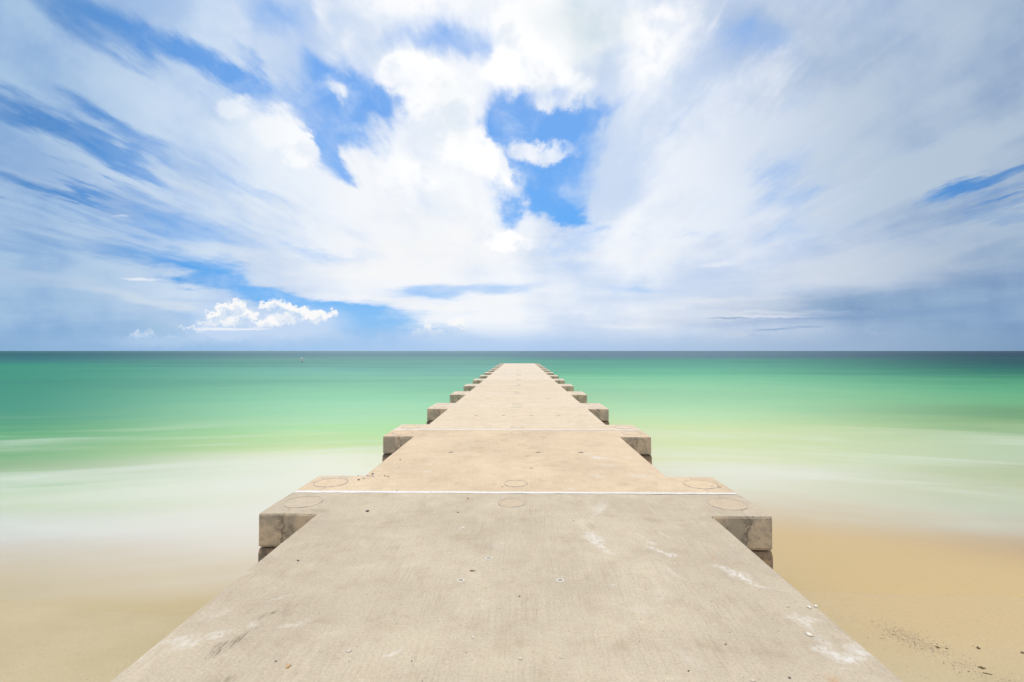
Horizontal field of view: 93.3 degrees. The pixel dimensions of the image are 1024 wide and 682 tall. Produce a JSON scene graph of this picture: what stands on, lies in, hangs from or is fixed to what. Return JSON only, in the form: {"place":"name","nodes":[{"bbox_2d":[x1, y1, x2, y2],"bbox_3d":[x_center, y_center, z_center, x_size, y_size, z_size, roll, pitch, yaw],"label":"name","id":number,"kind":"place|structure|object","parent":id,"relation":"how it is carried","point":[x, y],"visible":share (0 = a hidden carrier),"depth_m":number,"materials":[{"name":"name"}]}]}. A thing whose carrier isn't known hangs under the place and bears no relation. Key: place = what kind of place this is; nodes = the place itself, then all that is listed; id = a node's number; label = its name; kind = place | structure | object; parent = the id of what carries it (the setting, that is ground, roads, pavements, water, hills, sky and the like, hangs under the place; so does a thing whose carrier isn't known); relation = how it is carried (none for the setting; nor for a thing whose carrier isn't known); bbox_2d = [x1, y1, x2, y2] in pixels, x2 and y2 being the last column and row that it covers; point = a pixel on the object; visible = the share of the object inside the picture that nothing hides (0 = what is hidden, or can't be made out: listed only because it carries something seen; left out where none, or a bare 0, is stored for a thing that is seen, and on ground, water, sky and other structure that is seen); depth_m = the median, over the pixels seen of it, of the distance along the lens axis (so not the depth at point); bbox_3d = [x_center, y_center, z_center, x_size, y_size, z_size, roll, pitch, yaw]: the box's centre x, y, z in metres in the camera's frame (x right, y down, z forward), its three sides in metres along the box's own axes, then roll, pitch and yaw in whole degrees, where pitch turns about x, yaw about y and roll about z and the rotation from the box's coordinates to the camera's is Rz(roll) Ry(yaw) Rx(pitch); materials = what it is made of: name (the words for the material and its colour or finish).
{"place":"outdoors","nodes":[
{"label":"outdoors","id":0,"kind":"place"},
{"bbox_2d":[0,351,1023,614],"bbox_3d":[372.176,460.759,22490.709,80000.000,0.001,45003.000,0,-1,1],"label":"sea water","id":1,"kind":"structure","parent":0,"point":[146,481],"depth_m":12.88,"materials":[{"name":"green liquid"}]},
{"bbox_2d":[0,590,1023,681],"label":"sand","id":2,"kind":"structure","parent":0,"point":[43,644],"depth_m":4.34,"materials":[{"name":"beige sand"}]},
{"bbox_2d":[111,363,902,681],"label":"concrete pier","id":3,"kind":"structure","parent":2,"relation":"on","point":[533,479],"depth_m":3.21,"materials":[{"name":"concrete"}]},
{"bbox_2d":[811,592,1020,681],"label":"shell debris","id":4,"kind":"object","parent":2,"relation":"on","point":[930,645],"visible":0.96,"depth_m":4.16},
{"bbox_2d":[0,0,1023,350],"label":"sky","id":5,"kind":"structure","parent":0,"point":[176,175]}
]}

